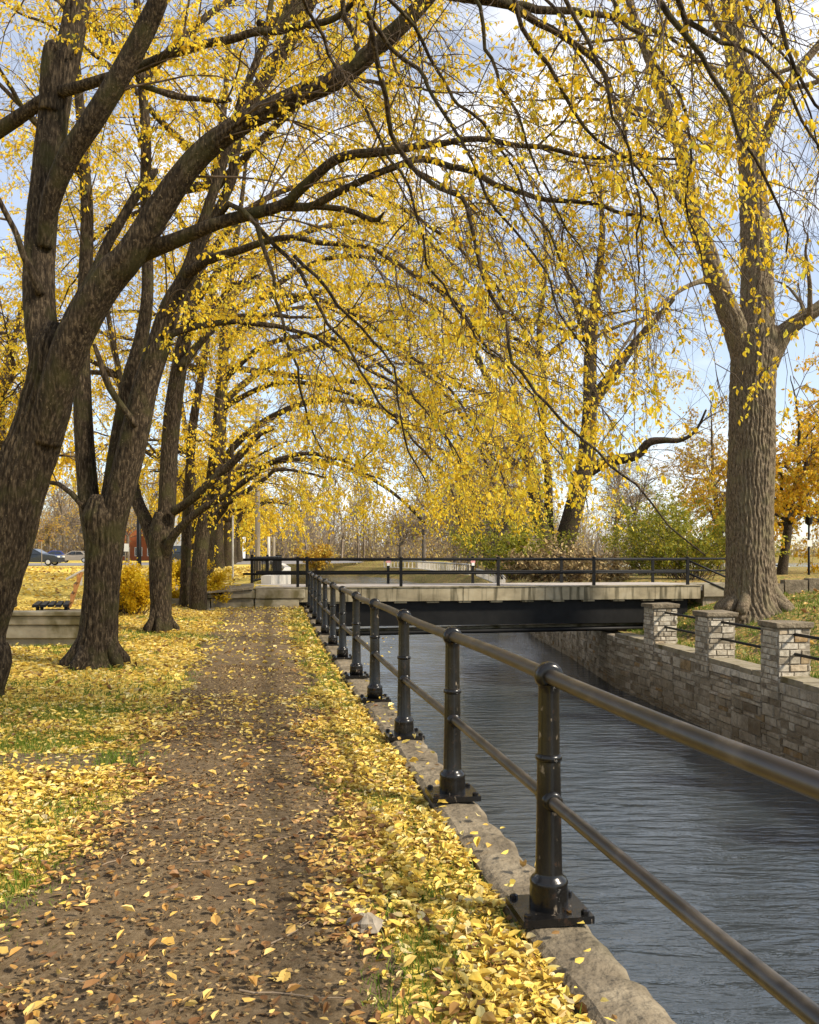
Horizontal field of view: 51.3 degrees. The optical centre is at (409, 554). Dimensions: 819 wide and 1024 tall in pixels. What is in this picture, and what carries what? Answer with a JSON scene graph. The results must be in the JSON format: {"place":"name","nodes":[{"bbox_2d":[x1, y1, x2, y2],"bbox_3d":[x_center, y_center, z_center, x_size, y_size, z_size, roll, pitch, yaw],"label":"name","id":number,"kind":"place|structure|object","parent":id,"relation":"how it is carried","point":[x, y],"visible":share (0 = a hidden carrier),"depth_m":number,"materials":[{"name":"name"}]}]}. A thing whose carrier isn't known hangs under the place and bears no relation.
{"place":"outdoors","nodes":[
{"label":"outdoors","id":0,"kind":"place"},
{"bbox_2d":[32,572,82,609],"bbox_3d":[-6.707,0.715,16.334,0.858,0.749,1.400,0,0,-20],"label":"park bench","id":1,"kind":"object","parent":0,"point":[41,605],"visible":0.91,"depth_m":15.84,"materials":[{"name":"black wood"}]},
{"bbox_2d":[28,561,359,565],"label":"street","id":2,"kind":"structure","parent":0,"point":[147,563],"depth_m":94.68,"materials":[{"name":"asphalt"}]},
{"bbox_2d":[29,549,64,565],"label":"parked car","id":3,"kind":"object","parent":2,"relation":"on","point":[48,559],"visible":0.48,"depth_m":75.20,"materials":[{"name":"black paint"}]},
{"bbox_2d":[59,551,84,562],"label":"parked car","id":4,"kind":"object","parent":2,"relation":"on","point":[75,555],"visible":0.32,"depth_m":101.14,"materials":[{"name":"beige paint"}]},
{"bbox_2d":[172,546,180,562],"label":"parked car","id":5,"kind":"object","parent":2,"relation":"on","point":[178,552],"visible":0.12,"depth_m":80.91,"materials":[{"name":"black paint"}]},
{"bbox_2d":[0,608,404,1023],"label":"path","id":6,"kind":"structure","parent":0,"point":[273,930],"depth_m":3.93,"materials":[{"name":"soil"}]},
{"bbox_2d":[59,977,126,986],"bbox_3d":[-1.156,1.571,3.163,0.289,0.021,0.078,0,0,19],"label":"stick","id":7,"kind":"object","parent":6,"relation":"on","point":[60,978],"visible":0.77,"depth_m":3.15,"materials":[{"name":"wood"}]},
{"bbox_2d":[101,844,151,865],"bbox_3d":[-1.464,1.554,4.430,0.035,0.017,0.356,0,0,22],"label":"stick","id":8,"kind":"object","parent":6,"relation":"on","point":[121,857],"visible":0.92,"depth_m":4.36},
{"bbox_2d":[0,663,411,1023],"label":"leaf crumbs","id":9,"kind":"object","parent":6,"relation":"on","point":[344,941],"visible":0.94,"depth_m":4.11,"materials":[{"name":"plant"}]},
{"bbox_2d":[192,855,232,861],"bbox_3d":[-1.007,1.554,4.365,0.208,0.019,0.053,0,0,-13],"label":"stick","id":10,"kind":"object","parent":6,"relation":"on","point":[213,860],"visible":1,"depth_m":4.35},
{"bbox_2d":[137,808,296,821],"bbox_3d":[-1.151,1.558,5.120,0.956,0.028,0.204,0,0,-6],"label":"stick","id":11,"kind":"object","parent":6,"relation":"on","point":[212,818],"visible":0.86,"depth_m":5.04,"materials":[{"name":"wood"}]},
{"bbox_2d":[239,980,344,997],"bbox_3d":[-0.413,1.555,3.061,0.392,0.020,0.098,0,0,10],"label":"stick","id":12,"kind":"object","parent":6,"relation":"on","point":[252,992],"visible":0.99,"depth_m":3.04,"materials":[{"name":"wood"}]},
{"bbox_2d":[270,920,313,943],"bbox_3d":[-0.483,1.563,3.550,0.016,0.019,0.269,0,0,33],"label":"stick","id":13,"kind":"object","parent":6,"relation":"on","point":[290,933],"visible":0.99,"depth_m":3.53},
{"bbox_2d":[257,829,326,841],"bbox_3d":[-0.656,1.567,4.793,0.429,0.017,0.061,0,0,-29],"label":"stick","id":14,"kind":"object","parent":6,"relation":"on","point":[288,836],"visible":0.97,"depth_m":4.75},
{"bbox_2d":[345,912,382,933],"bbox_3d":[-0.192,1.554,3.607,0.164,0.084,0.126,0,0,0],"label":"stone","id":15,"kind":"object","parent":6,"relation":"on","point":[369,919],"visible":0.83,"depth_m":3.57,"materials":[{"name":"stone"}]},
{"bbox_2d":[0,560,581,1023],"bbox_3d":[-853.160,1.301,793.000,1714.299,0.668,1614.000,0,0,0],"label":"lawn","id":16,"kind":"structure","parent":0,"point":[62,584],"depth_m":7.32,"materials":[{"name":"green plant"}]},
{"bbox_2d":[6,362,69,498],"bbox_3d":[-23.271,-5.182,46.206,10.416,12.764,12.538,0,0,28],"label":"shade tree","id":17,"kind":"object","parent":16,"relation":"on","point":[59,473],"visible":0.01,"depth_m":46.55,"materials":[{"name":"yellow plant"}]},
{"bbox_2d":[38,540,42,566],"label":"signpost","id":18,"kind":"object","parent":16,"relation":"on","point":[41,541],"visible":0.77,"depth_m":69.97,"materials":[{"name":"orange wood"}]},
{"bbox_2d":[6,609,80,645],"bbox_3d":[-6.490,1.325,16.040,1.780,0.650,2.220,0,0,0],"label":"stone bench","id":19,"kind":"object","parent":16,"relation":"on","point":[41,627],"visible":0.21,"depth_m":15.00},
{"bbox_2d":[39,494,60,546],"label":"park tree","id":20,"kind":"object","parent":16,"relation":"on","point":[46,509],"visible":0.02,"depth_m":132.28,"materials":[{"name":"beige plant"}]},
{"bbox_2d":[33,504,74,551],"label":"park tree","id":21,"kind":"object","parent":16,"relation":"on","point":[48,528],"visible":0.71,"depth_m":127.04,"materials":[{"name":"plant"}]},
{"bbox_2d":[48,551,65,554],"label":"parked car","id":22,"kind":"object","parent":16,"relation":"on","point":[57,552],"visible":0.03,"depth_m":111.28,"materials":[{"name":"blue paint"}]},
{"bbox_2d":[36,449,78,552],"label":"park tree","id":23,"kind":"object","parent":16,"relation":"on","point":[62,510],"visible":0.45,"depth_m":149.97,"materials":[{"name":"orange plant"}]},
{"bbox_2d":[45,519,83,552],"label":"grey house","id":24,"kind":"structure","parent":16,"relation":"on","point":[67,536],"depth_m":161.00,"materials":[{"name":"grey"}]},
{"bbox_2d":[0,751,148,771],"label":"mud patch","id":25,"kind":"object","parent":16,"relation":"on","point":[20,756],"visible":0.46,"depth_m":6.62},
{"bbox_2d":[66,569,83,584],"bbox_3d":[-11.574,0.724,30.000,1.018,0.701,0.100,0,0,0],"label":"hand rail","id":26,"kind":"object","parent":16,"relation":"on","point":[71,576],"visible":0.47,"depth_m":29.96,"materials":[{"name":"wood"}]},
{"bbox_2d":[0,245,161,493],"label":"shade tree","id":27,"kind":"object","parent":16,"relation":"on","point":[67,438],"visible":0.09,"depth_m":34.53,"materials":[{"name":"yellow plant"}]},
{"bbox_2d":[0,132,194,606],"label":"shade tree","id":28,"kind":"object","parent":16,"relation":"on","point":[10,363],"visible":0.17,"depth_m":22.82,"materials":[{"name":"yellow plant"}]},
{"bbox_2d":[56,460,144,541],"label":"park tree","id":29,"kind":"object","parent":16,"relation":"on","point":[74,504],"visible":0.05,"depth_m":140.07,"materials":[{"name":"plant"}]},
{"bbox_2d":[124,543,128,564],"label":"signpost","id":30,"kind":"object","parent":16,"relation":"on","point":[126,547],"visible":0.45,"depth_m":65.92,"materials":[{"name":"metal"}]},
{"bbox_2d":[102,477,151,561],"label":"park tree","id":31,"kind":"object","parent":16,"relation":"on","point":[127,542],"visible":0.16,"depth_m":117.87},
{"bbox_2d":[123,527,148,560],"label":"brick building","id":32,"kind":"structure","parent":16,"relation":"on","point":[144,551],"depth_m":145.00,"materials":[{"name":"red brick"}]},
{"bbox_2d":[17,566,258,599],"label":"fallen leaves","id":33,"kind":"object","parent":16,"relation":"on","point":[237,569],"visible":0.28,"depth_m":38.13,"materials":[{"name":"yellow plant"}]},
{"bbox_2d":[130,462,158,557],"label":"park tree","id":34,"kind":"object","parent":16,"relation":"on","point":[155,491],"visible":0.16,"depth_m":149.08,"materials":[{"name":"orange plant"}]},
{"bbox_2d":[136,470,159,568],"bbox_3d":[-18.268,-2.425,60.000,1.896,7.050,0.391,0,0,0],"label":"lamp post","id":35,"kind":"object","parent":16,"relation":"on","point":[138,542],"visible":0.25,"depth_m":59.86,"materials":[{"name":"black metal"}]},
{"bbox_2d":[119,557,180,614],"bbox_3d":[-7.392,0.722,22.475,2.800,1.797,2.166,0,0,29],"label":"yellow shrub","id":36,"kind":"object","parent":16,"relation":"on","point":[134,594],"visible":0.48,"depth_m":22.13,"materials":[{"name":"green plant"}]},
{"bbox_2d":[0,615,349,706],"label":"grass","id":37,"kind":"structure","parent":16,"relation":"on","point":[111,667],"depth_m":11.15,"materials":[{"name":"plant"}]},
{"bbox_2d":[143,558,234,604],"bbox_3d":[-6.633,0.786,26.184,2.837,1.506,2.348,0,0,0],"label":"yellow shrub","id":38,"kind":"object","parent":16,"relation":"on","point":[214,582],"visible":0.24,"depth_m":25.86,"materials":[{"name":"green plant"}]},
{"bbox_2d":[54,309,334,562],"bbox_3d":[-9.921,-5.378,39.620,12.367,13.156,11.948,0,0,-24],"label":"shade tree","id":39,"kind":"object","parent":16,"relation":"on","point":[180,483],"visible":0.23,"depth_m":38.91,"materials":[{"name":"yellow plant"}]},
{"bbox_2d":[5,598,391,696],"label":"fallen leaves","id":40,"kind":"object","parent":16,"relation":"on","point":[109,686],"visible":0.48,"depth_m":13.30,"materials":[{"name":"yellow plant"}]},
{"bbox_2d":[174,500,245,557],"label":"white building","id":41,"kind":"structure","parent":16,"relation":"on","point":[179,543],"depth_m":135.00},
{"bbox_2d":[142,423,317,566],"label":"shade tree","id":42,"kind":"object","parent":16,"relation":"on","point":[227,524],"visible":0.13,"depth_m":69.66,"materials":[{"name":"yellow plant"}]},
{"bbox_2d":[232,515,233,577],"bbox_3d":[-7.038,-0.230,34.000,0.092,2.660,0.092,0,0,-23],"label":"signpost","id":43,"kind":"object","parent":16,"relation":"on","point":[232,546],"visible":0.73,"depth_m":33.97,"materials":[{"name":"metal"}]},
{"bbox_2d":[172,583,304,607],"bbox_3d":[-5.306,1.275,26.273,4.080,0.750,1.920,0,0,-10],"label":"stone abutment","id":44,"kind":"object","parent":16,"relation":"on","point":[243,595],"visible":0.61,"depth_m":25.58,"materials":[{"name":"stone"}]},
{"bbox_2d":[261,563,290,583],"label":"concrete wall","id":45,"kind":"structure","parent":44,"relation":"on","point":[275,579],"depth_m":32.60,"materials":[{"name":"concrete"}]},
{"bbox_2d":[223,469,265,562],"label":"shade tree","id":46,"kind":"object","parent":16,"relation":"on","point":[261,529],"visible":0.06,"depth_m":99.94,"materials":[{"name":"yellow plant"}]},
{"bbox_2d":[155,393,337,568],"bbox_3d":[-11.836,-5.281,60.092,12.128,12.962,12.024,0,0,-18],"label":"shade tree","id":47,"kind":"object","parent":16,"relation":"on","point":[219,555],"visible":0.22,"depth_m":58.67,"materials":[{"name":"yellow plant"}]},
{"bbox_2d":[223,489,270,561],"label":"shade tree","id":48,"kind":"object","parent":16,"relation":"on","point":[239,538],"visible":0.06,"depth_m":111.64,"materials":[{"name":"yellow plant"}]},
{"bbox_2d":[206,448,290,563],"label":"shade tree","id":49,"kind":"object","parent":16,"relation":"on","point":[267,531],"visible":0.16,"depth_m":88.56,"materials":[{"name":"yellow plant"}]},
{"bbox_2d":[236,490,273,560],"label":"shade tree","id":50,"kind":"object","parent":16,"relation":"on","point":[265,537],"visible":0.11,"depth_m":125.72,"materials":[{"name":"yellow plant"}]},
{"bbox_2d":[242,409,272,570],"bbox_3d":[-8.900,-3.700,50.000,1.800,9.600,0.368,0,0,0],"label":"utility pole","id":51,"kind":"object","parent":16,"relation":"on","point":[257,541],"visible":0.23,"depth_m":49.87,"materials":[{"name":"white paint"}]},
{"bbox_2d":[241,458,285,557],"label":"park tree","id":52,"kind":"object","parent":16,"relation":"on","point":[246,556],"visible":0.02,"depth_m":129.83,"materials":[{"name":"plant"}]},
{"bbox_2d":[250,555,281,582],"bbox_3d":[-7.196,0.500,45.685,0.662,1.000,33.061,0,0,-7],"label":"picket railing","id":53,"kind":"object","parent":16,"relation":"on","point":[274,565],"visible":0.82,"depth_m":32.84,"materials":[{"name":"black metal"}]},
{"bbox_2d":[267,537,269,567],"bbox_3d":[-10.230,-0.100,62.000,0.276,2.400,0.276,0,0,0],"label":"bollard post","id":54,"kind":"object","parent":16,"relation":"on","point":[268,545],"visible":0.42,"depth_m":61.92,"materials":[{"name":"concrete"}]},
{"bbox_2d":[272,537,274,555],"bbox_3d":[-9.858,-0.100,62.000,0.276,2.400,0.276,0,0,0],"label":"bollard post","id":55,"kind":"object","parent":16,"relation":"on","point":[273,546],"visible":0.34,"depth_m":61.91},
{"bbox_2d":[0,692,595,1023],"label":"fallen leaves","id":56,"kind":"object","parent":16,"relation":"on","point":[542,1002],"visible":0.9,"depth_m":4.44,"materials":[{"name":"yellow plant"}]},
{"bbox_2d":[0,0,609,610],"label":"shade tree","id":57,"kind":"object","parent":16,"relation":"on","point":[194,582],"visible":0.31,"depth_m":23.89,"materials":[{"name":"yellow plant"}]},
{"bbox_2d":[287,538,338,570],"bbox_3d":[-6.728,-0.012,59.822,3.541,2.494,2.742,0,0,-26],"label":"bush","id":58,"kind":"object","parent":16,"relation":"on","point":[326,552],"visible":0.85,"depth_m":59.54,"materials":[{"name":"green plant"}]},
{"bbox_2d":[0,0,633,632],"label":"shade tree","id":59,"kind":"object","parent":16,"relation":"on","point":[160,530],"visible":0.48,"depth_m":17.52,"materials":[{"name":"yellow plant"}]},
{"bbox_2d":[0,0,647,670],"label":"shade tree","id":60,"kind":"object","parent":16,"relation":"on","point":[104,514],"visible":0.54,"depth_m":12.10,"materials":[{"name":"yellow plant"}]},
{"bbox_2d":[153,186,557,580],"bbox_3d":[-1.849,-6.678,34.004,15.373,16.094,12.399,0,0,0],"label":"shade tree","id":61,"kind":"object","parent":16,"relation":"on","point":[237,442],"visible":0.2,"depth_m":32.90,"materials":[{"name":"yellow plant"}]},
{"bbox_2d":[0,0,818,696],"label":"shade tree","id":62,"kind":"object","parent":16,"relation":"on","point":[58,352],"visible":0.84,"depth_m":8.81,"materials":[{"name":"yellow plant"}]},
{"bbox_2d":[304,606,675,1023],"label":"canal wall","id":63,"kind":"structure","parent":16,"relation":"on","point":[597,974],"depth_m":3.85,"materials":[{"name":"stone"}]},
{"bbox_2d":[364,693,617,1021],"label":"stray leaves","id":64,"kind":"object","parent":63,"relation":"on","point":[476,840],"visible":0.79,"depth_m":4.50,"materials":[{"name":"yellow plant"}]},
{"bbox_2d":[304,571,818,1023],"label":"iron fence","id":65,"kind":"object","parent":63,"relation":"on","point":[550,899],"visible":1,"depth_m":3.65,"materials":[{"name":"metal"}]},
{"bbox_2d":[300,0,818,555],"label":"shade tree","id":66,"kind":"object","parent":16,"relation":"on","point":[646,118],"visible":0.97,"depth_m":6.62,"materials":[{"name":"yellow plant"}]},
{"bbox_2d":[286,564,492,582],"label":"embankment","id":67,"kind":"structure","parent":0,"point":[439,578],"depth_m":135.34,"materials":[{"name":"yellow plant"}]},
{"bbox_2d":[384,561,469,574],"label":"baluster fence","id":68,"kind":"object","parent":67,"relation":"on","point":[445,566],"visible":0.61,"depth_m":129.51,"materials":[{"name":"concrete"}]},
{"bbox_2d":[0,0,818,554],"label":"sky","id":69,"kind":"structure","parent":0,"point":[702,362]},
{"bbox_2d":[291,563,818,1023],"bbox_3d":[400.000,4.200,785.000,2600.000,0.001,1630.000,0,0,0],"label":"water","id":70,"kind":"structure","parent":0,"point":[731,851],"depth_m":13.23,"materials":[{"name":"grey liquid"}]},
{"bbox_2d":[291,555,818,678],"bbox_3d":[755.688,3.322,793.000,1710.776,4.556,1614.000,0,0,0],"label":"bank","id":71,"kind":"structure","parent":0,"point":[796,573],"depth_m":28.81,"materials":[{"name":"green plant"}]},
{"bbox_2d":[371,495,444,557],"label":"park tree","id":72,"kind":"object","parent":71,"relation":"on","point":[409,532],"visible":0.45,"depth_m":159.83,"materials":[{"name":"plant"}]},
{"bbox_2d":[384,446,441,568],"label":"park tree","id":73,"kind":"object","parent":71,"relation":"on","point":[423,540],"visible":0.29,"depth_m":150.60,"materials":[{"name":"beige plant"}]},
{"bbox_2d":[33,450,818,565],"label":"distant woods","id":74,"kind":"object","parent":71,"relation":"on","point":[353,547],"visible":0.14,"depth_m":186.58,"materials":[{"name":"plant"}]},
{"bbox_2d":[405,460,462,569],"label":"park tree","id":75,"kind":"object","parent":71,"relation":"on","point":[430,526],"visible":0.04,"depth_m":119.89,"materials":[{"name":"plant"}]},
{"bbox_2d":[411,430,506,565],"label":"park tree","id":76,"kind":"object","parent":71,"relation":"on","point":[478,486],"visible":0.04,"depth_m":99.04,"materials":[{"name":"beige plant"}]},
{"bbox_2d":[424,478,501,569],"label":"park tree","id":77,"kind":"object","parent":71,"relation":"on","point":[450,542],"visible":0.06,"depth_m":112.53,"materials":[{"name":"beige plant"}]},
{"bbox_2d":[425,415,525,550],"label":"park tree","id":78,"kind":"object","parent":71,"relation":"on","point":[493,529],"visible":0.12,"depth_m":83.36,"materials":[{"name":"beige plant"}]},
{"bbox_2d":[441,527,510,569],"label":"park tree","id":79,"kind":"object","parent":71,"relation":"on","point":[453,548],"visible":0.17,"depth_m":99.86,"materials":[{"name":"plant"}]},
{"bbox_2d":[430,431,527,574],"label":"park tree","id":80,"kind":"object","parent":71,"relation":"on","point":[477,566],"visible":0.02,"depth_m":104.70,"materials":[{"name":"beige plant"}]},
{"bbox_2d":[432,454,530,569],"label":"park tree","id":81,"kind":"object","parent":71,"relation":"on","point":[472,533],"visible":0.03,"depth_m":93.46,"materials":[{"name":"plant"}]},
{"bbox_2d":[243,556,725,635],"bbox_3d":[3.484,1.298,28.607,17.718,2.475,3.230,0,0,-10],"label":"footbridge","id":82,"kind":"object","parent":71,"relation":"on","point":[593,605],"visible":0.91,"depth_m":27.26,"materials":[{"name":"concrete"}]},
{"bbox_2d":[476,568,505,582],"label":"concrete wall","id":83,"kind":"structure","parent":71,"relation":"on","point":[491,578],"depth_m":77.91,"materials":[{"name":"concrete"}]},
{"bbox_2d":[433,424,553,565],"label":"park tree","id":84,"kind":"object","parent":71,"relation":"on","point":[489,509],"visible":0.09,"depth_m":86.23,"materials":[{"name":"beige plant"}]},
{"bbox_2d":[422,447,564,568],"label":"park tree","id":85,"kind":"object","parent":71,"relation":"on","point":[468,519],"visible":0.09,"depth_m":90.44,"materials":[{"name":"plant"}]},
{"bbox_2d":[482,548,523,579],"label":"green bush","id":86,"kind":"object","parent":71,"relation":"on","point":[503,574],"visible":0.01,"depth_m":71.64,"materials":[{"name":"green plant"}]},
{"bbox_2d":[445,504,582,579],"bbox_3d":[4.392,-0.608,39.840,6.162,3.542,5.746,0,0,-36],"label":"green bush","id":87,"kind":"object","parent":71,"relation":"on","point":[504,548],"visible":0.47,"depth_m":39.22,"materials":[{"name":"green plant"}]},
{"bbox_2d":[501,444,536,549],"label":"park tree","id":88,"kind":"object","parent":71,"relation":"on","point":[533,539],"depth_m":119.03,"materials":[{"name":"beige plant"}]},
{"bbox_2d":[461,413,588,578],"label":"park tree","id":89,"kind":"object","parent":71,"relation":"on","point":[506,529],"visible":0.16,"depth_m":78.09,"materials":[{"name":"beige plant"}]},
{"bbox_2d":[347,122,738,564],"bbox_3d":[7.846,-11.416,47.594,21.712,25.285,20.700,0,0,39],"label":"double stemmed tree","id":90,"kind":"object","parent":71,"relation":"on","point":[569,521],"visible":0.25,"depth_m":45.60,"materials":[{"name":"yellow plant"}]},
{"bbox_2d":[492,532,613,582],"bbox_3d":[6.308,0.155,37.077,4.384,2.353,4.189,0,0,37],"label":"dry bush","id":91,"kind":"object","parent":71,"relation":"on","point":[549,565],"visible":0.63,"depth_m":36.55,"materials":[{"name":"plant"}]},
{"bbox_2d":[595,542,597,580],"bbox_3d":[8.760,0.325,40.000,0.161,1.850,0.161,0,0,0],"label":"bollard post","id":92,"kind":"object","parent":71,"relation":"on","point":[596,547],"visible":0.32,"depth_m":39.96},
{"bbox_2d":[567,548,635,581],"bbox_3d":[8.488,0.501,39.040,3.502,1.690,2.955,0,0,0],"label":"dry bush","id":93,"kind":"object","parent":71,"relation":"on","point":[617,565],"visible":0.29,"depth_m":38.40,"materials":[{"name":"plant"}]},
{"bbox_2d":[591,473,646,566],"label":"park tree","id":94,"kind":"object","parent":71,"relation":"on","point":[601,554],"visible":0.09,"depth_m":110.32,"materials":[{"name":"green plant"}]},
{"bbox_2d":[438,0,818,627],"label":"cottonwood tree","id":95,"kind":"object","parent":71,"relation":"on","point":[753,591],"visible":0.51,"depth_m":24.46,"materials":[{"name":"grey plant"}]},
{"bbox_2d":[586,413,672,561],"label":"park tree","id":96,"kind":"object","parent":71,"relation":"on","point":[615,478],"visible":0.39,"depth_m":81.50,"materials":[{"name":"beige plant"}]},
{"bbox_2d":[584,426,695,567],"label":"park tree","id":97,"kind":"object","parent":71,"relation":"on","point":[625,491],"visible":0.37,"depth_m":72.19,"materials":[{"name":"beige plant"}]},
{"bbox_2d":[591,515,701,574],"bbox_3d":[12.952,-0.518,45.771,5.095,3.398,5.641,0,0,-40],"label":"green bush","id":98,"kind":"object","parent":71,"relation":"on","point":[636,565],"visible":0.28,"depth_m":45.78,"materials":[{"name":"green plant"}]},
{"bbox_2d":[519,602,818,770],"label":"canal wall","id":99,"kind":"structure","parent":71,"relation":"on","point":[769,704],"depth_m":20.37,"materials":[{"name":"stone"}]},
{"bbox_2d":[672,582,724,605],"bbox_3d":[10.933,1.740,29.924,2.980,1.520,3.100,0,0,-10],"label":"bridge abutment","id":100,"kind":"object","parent":71,"relation":"on","point":[710,593],"visible":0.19,"depth_m":28.28,"materials":[{"name":"concrete"}]},
{"bbox_2d":[603,478,794,579],"bbox_3d":[12.668,-1.194,37.862,7.033,4.720,7.018,0,0,-45],"label":"green bush","id":101,"kind":"object","parent":71,"relation":"on","point":[666,549],"visible":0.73,"depth_m":37.84,"materials":[{"name":"green plant"}]},
{"bbox_2d":[646,370,796,568],"bbox_3d":[23.147,-6.106,64.882,10.554,14.913,11.266,0,0,44],"label":"park tree","id":102,"kind":"object","parent":71,"relation":"on","point":[694,466],"visible":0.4,"depth_m":64.34,"materials":[{"name":"plant"}]},
{"bbox_2d":[638,579,818,657],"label":"fallen leaves","id":103,"kind":"object","parent":71,"relation":"on","point":[805,611],"visible":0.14,"depth_m":24.16,"materials":[{"name":"yellow plant"}]},
{"bbox_2d":[640,341,818,574],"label":"maple tree","id":104,"kind":"object","parent":71,"relation":"on","point":[799,477],"visible":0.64,"depth_m":44.50,"materials":[{"name":"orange plant"}]},
{"bbox_2d":[774,353,818,547],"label":"maple tree","id":105,"kind":"object","parent":71,"relation":"on","point":[816,428],"visible":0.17,"depth_m":55.56,"materials":[{"name":"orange plant"}]},
{"bbox_2d":[778,578,818,593],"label":"wall","id":106,"kind":"structure","parent":71,"relation":"on","point":[794,586],"depth_m":28.80,"materials":[{"name":"concrete"}]},
{"bbox_2d":[805,513,812,574],"bbox_3d":[21.060,-0.475,45.000,0.400,3.450,0.380,0,0,0],"label":"lamp post","id":107,"kind":"object","parent":71,"relation":"on","point":[808,521],"visible":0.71,"depth_m":44.94,"materials":[{"name":"black metal"}]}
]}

